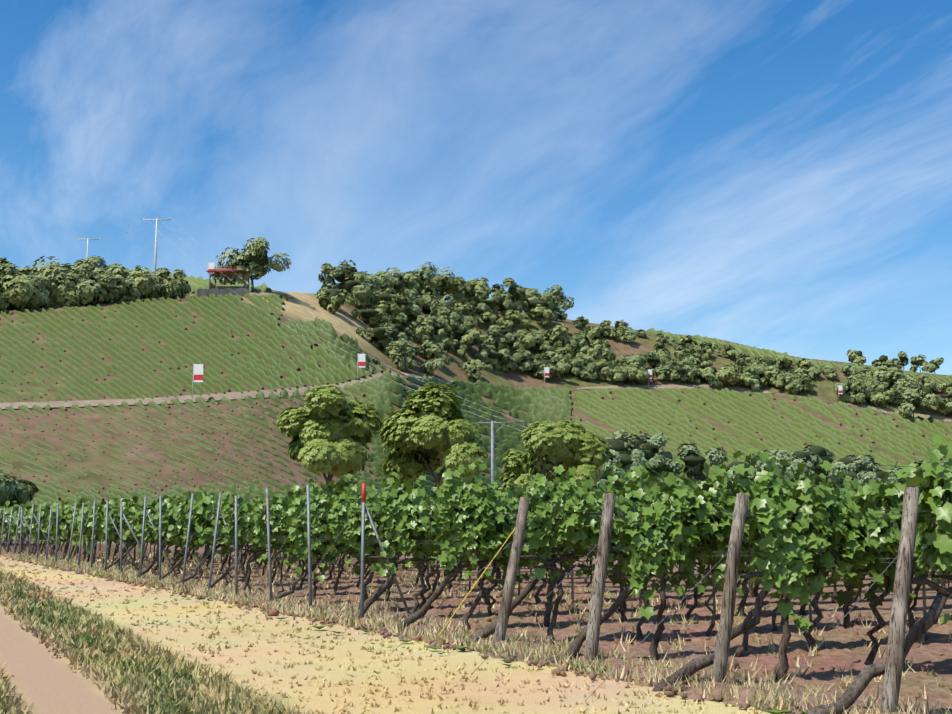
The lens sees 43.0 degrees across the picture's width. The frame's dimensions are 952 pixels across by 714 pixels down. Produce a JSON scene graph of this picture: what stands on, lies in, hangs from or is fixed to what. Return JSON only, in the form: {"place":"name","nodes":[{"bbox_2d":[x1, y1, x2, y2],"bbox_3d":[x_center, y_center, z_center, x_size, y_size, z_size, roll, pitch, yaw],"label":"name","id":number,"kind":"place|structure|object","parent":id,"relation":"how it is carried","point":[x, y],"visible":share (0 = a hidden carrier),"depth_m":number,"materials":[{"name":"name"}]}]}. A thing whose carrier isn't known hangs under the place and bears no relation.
{"place":"outdoors","nodes":[
{"label":"outdoors","id":0,"kind":"place"},
{"bbox_2d":[0,556,759,713],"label":"grass","id":1,"kind":"structure","parent":0,"point":[98,671],"depth_m":11.78,"materials":[{"name":"plant"}]},
{"bbox_2d":[422,446,438,456],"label":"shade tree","id":2,"kind":"object","parent":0,"point":[431,452],"visible":0.15,"depth_m":81.29,"materials":[{"name":"green plant"}]},
{"bbox_2d":[0,434,951,713],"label":"vine","id":3,"kind":"object","parent":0,"point":[831,499],"depth_m":14.30,"materials":[{"name":"green plant"}]},
{"bbox_2d":[0,540,951,713],"bbox_3d":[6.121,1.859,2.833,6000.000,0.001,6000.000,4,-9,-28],"label":"ground","id":4,"kind":"structure","parent":0,"point":[45,680],"depth_m":12.44,"materials":[{"name":"beige soil"}]},
{"bbox_2d":[0,470,39,506],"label":"bush","id":5,"kind":"object","parent":4,"relation":"on","point":[21,491],"visible":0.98,"depth_m":69.49,"materials":[{"name":"green plant"}]},
{"bbox_2d":[276,384,382,493],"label":"tree","id":6,"kind":"object","parent":4,"relation":"on","point":[321,429],"depth_m":76.07,"materials":[{"name":"green plant"}]},
{"bbox_2d":[42,567,806,713],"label":"weeds","id":7,"kind":"object","parent":4,"relation":"on","point":[504,656],"visible":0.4,"depth_m":13.53,"materials":[{"name":"green plant"}]},
{"bbox_2d":[377,382,488,489],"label":"tree","id":8,"kind":"object","parent":4,"relation":"on","point":[450,434],"depth_m":81.16,"materials":[{"name":"green plant"}]},
{"bbox_2d":[0,478,944,640],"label":"steel posts","id":9,"kind":"object","parent":4,"relation":"on","point":[235,546],"visible":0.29,"depth_m":25.32,"materials":[{"name":"grey metal"}]},
{"bbox_2d":[362,483,365,501],"bbox_3d":[-1.600,1.932,17.224,0.044,0.271,0.047,-2,-8,16],"label":"red post marker","id":10,"kind":"object","parent":9,"relation":"attached to","point":[363,492],"visible":0.86,"depth_m":17.21,"materials":[{"name":"red paint"}]},
{"bbox_2d":[1,465,943,713],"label":"trellis wires","id":11,"kind":"object","parent":9,"relation":"attached to","point":[547,559],"visible":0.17,"depth_m":13.48,"materials":[{"name":"grey metal"}]},
{"bbox_2d":[4,551,951,713],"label":"dry grass tufts","id":12,"kind":"object","parent":4,"relation":"on","point":[780,703],"visible":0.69,"depth_m":15.99,"materials":[{"name":"beige plant"}]},
{"bbox_2d":[476,421,528,481],"bbox_3d":[0.932,4.692,40.768,1.850,5.050,0.113,0,-8,-3],"label":"utility pole","id":13,"kind":"object","parent":4,"relation":"on","point":[492,450],"visible":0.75,"depth_m":40.96,"materials":[{"name":"metal"}]},
{"bbox_2d":[496,449,540,495],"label":"tree","id":14,"kind":"object","parent":4,"relation":"on","point":[515,473],"depth_m":95.10,"materials":[{"name":"green plant"}]},
{"bbox_2d":[101,568,951,713],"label":"tilled soil","id":15,"kind":"structure","parent":4,"relation":"on","point":[837,652],"depth_m":15.02,"materials":[{"name":"brown soil"}]},
{"bbox_2d":[9,556,951,713],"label":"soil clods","id":16,"kind":"object","parent":15,"relation":"on","point":[670,691],"visible":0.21,"depth_m":13.85,"materials":[{"name":"brown soil"}]},
{"bbox_2d":[520,420,611,487],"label":"tree","id":17,"kind":"object","parent":4,"relation":"on","point":[585,456],"depth_m":89.77,"materials":[{"name":"green plant"}]},
{"bbox_2d":[493,487,918,712],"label":"wooden posts","id":18,"kind":"object","parent":4,"relation":"on","point":[895,649],"visible":0.77,"depth_m":10.41,"materials":[{"name":"wood"}]},
{"bbox_2d":[434,528,514,640],"bbox_3d":[0.004,2.628,14.071,1.171,1.466,0.014,-4,-9,26],"label":"yellow strap","id":19,"kind":"object","parent":18,"relation":"attached to","point":[475,584],"visible":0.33,"depth_m":14.07,"materials":[{"name":"yellow"}]},
{"bbox_2d":[0,265,951,541],"bbox_3d":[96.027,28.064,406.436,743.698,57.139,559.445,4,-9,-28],"label":"hill terrain","id":20,"kind":"structure","parent":0,"point":[304,307],"depth_m":125.22,"materials":[{"name":"soil"}]},
{"bbox_2d":[77,217,170,275],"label":"utility poles","id":21,"kind":"object","parent":20,"relation":"on","point":[155,257],"visible":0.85,"depth_m":182.49,"materials":[{"name":"grey metal"}]},
{"bbox_2d":[97,220,529,431],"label":"power lines","id":22,"kind":"object","parent":21,"relation":"attached to","point":[316,327],"visible":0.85,"depth_m":137.44,"materials":[{"name":"grey metal"}]},
{"bbox_2d":[197,288,248,296],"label":"stone wall","id":23,"kind":"structure","parent":20,"relation":"on","point":[216,292],"depth_m":185.62,"materials":[{"name":"grey stone"}]},
{"bbox_2d":[209,271,248,288],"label":"hut frame","id":24,"kind":"object","parent":20,"relation":"on","point":[226,277],"visible":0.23,"depth_m":191.81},
{"bbox_2d":[206,266,249,277],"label":"pavilion roof","id":25,"kind":"structure","parent":24,"relation":"on","point":[236,270],"depth_m":192.65,"materials":[{"name":"red tile"}]},
{"bbox_2d":[210,281,247,288],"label":"railing","id":26,"kind":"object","parent":24,"relation":"attached to","point":[212,285],"depth_m":196.00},
{"bbox_2d":[0,292,572,507],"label":"hillside vineyard","id":27,"kind":"object","parent":20,"relation":"on","point":[540,403],"visible":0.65,"depth_m":142.80,"materials":[{"name":"green plant"}]},
{"bbox_2d":[0,258,951,413],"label":"shrubs","id":28,"kind":"object","parent":20,"relation":"on","point":[61,295],"visible":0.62,"depth_m":242.15,"materials":[{"name":"green plant"}]},
{"bbox_2d":[0,247,951,482],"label":"hill bush","id":29,"kind":"object","parent":20,"relation":"on","point":[692,459],"visible":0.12,"depth_m":221.65,"materials":[{"name":"green plant"}]},
{"bbox_2d":[0,237,951,479],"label":"trees","id":30,"kind":"object","parent":20,"relation":"on","point":[88,290],"depth_m":231.62,"materials":[{"name":"green plant"}]},
{"bbox_2d":[0,293,951,421],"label":"hill paths","id":31,"kind":"structure","parent":20,"relation":"on","point":[181,399],"depth_m":139.31,"materials":[{"name":"beige soil"}]},
{"bbox_2d":[36,268,951,384],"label":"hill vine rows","id":32,"kind":"object","parent":20,"relation":"on","point":[199,282],"visible":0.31,"depth_m":295.97,"materials":[{"name":"green plant"}]},
{"bbox_2d":[192,262,838,398],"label":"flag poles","id":33,"kind":"object","parent":20,"relation":"on","point":[544,370],"visible":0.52,"depth_m":191.64,"materials":[{"name":"metal"},{"name":"fabric"}]},
{"bbox_2d":[194,263,842,393],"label":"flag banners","id":34,"kind":"object","parent":33,"relation":"attached to","point":[198,369],"depth_m":155.99,"materials":[{"name":"fabric"}]},
{"bbox_2d":[572,387,951,492],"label":"hillside vineyard","id":35,"kind":"object","parent":20,"relation":"on","point":[901,444],"visible":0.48,"depth_m":207.50,"materials":[{"name":"green plant"}]},
{"bbox_2d":[592,429,945,491],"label":"bushes","id":36,"kind":"object","parent":20,"relation":"on","point":[866,464],"visible":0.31,"depth_m":176.62,"materials":[{"name":"green plant"}]},
{"bbox_2d":[0,0,951,374],"label":"sky","id":37,"kind":"structure","parent":0,"point":[776,175],"materials":[{"name":"blue"}]},
{"bbox_2d":[542,454,562,465],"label":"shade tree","id":38,"kind":"object","parent":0,"point":[550,462],"visible":0.06,"depth_m":91.37,"materials":[{"name":"green plant"}]}
]}

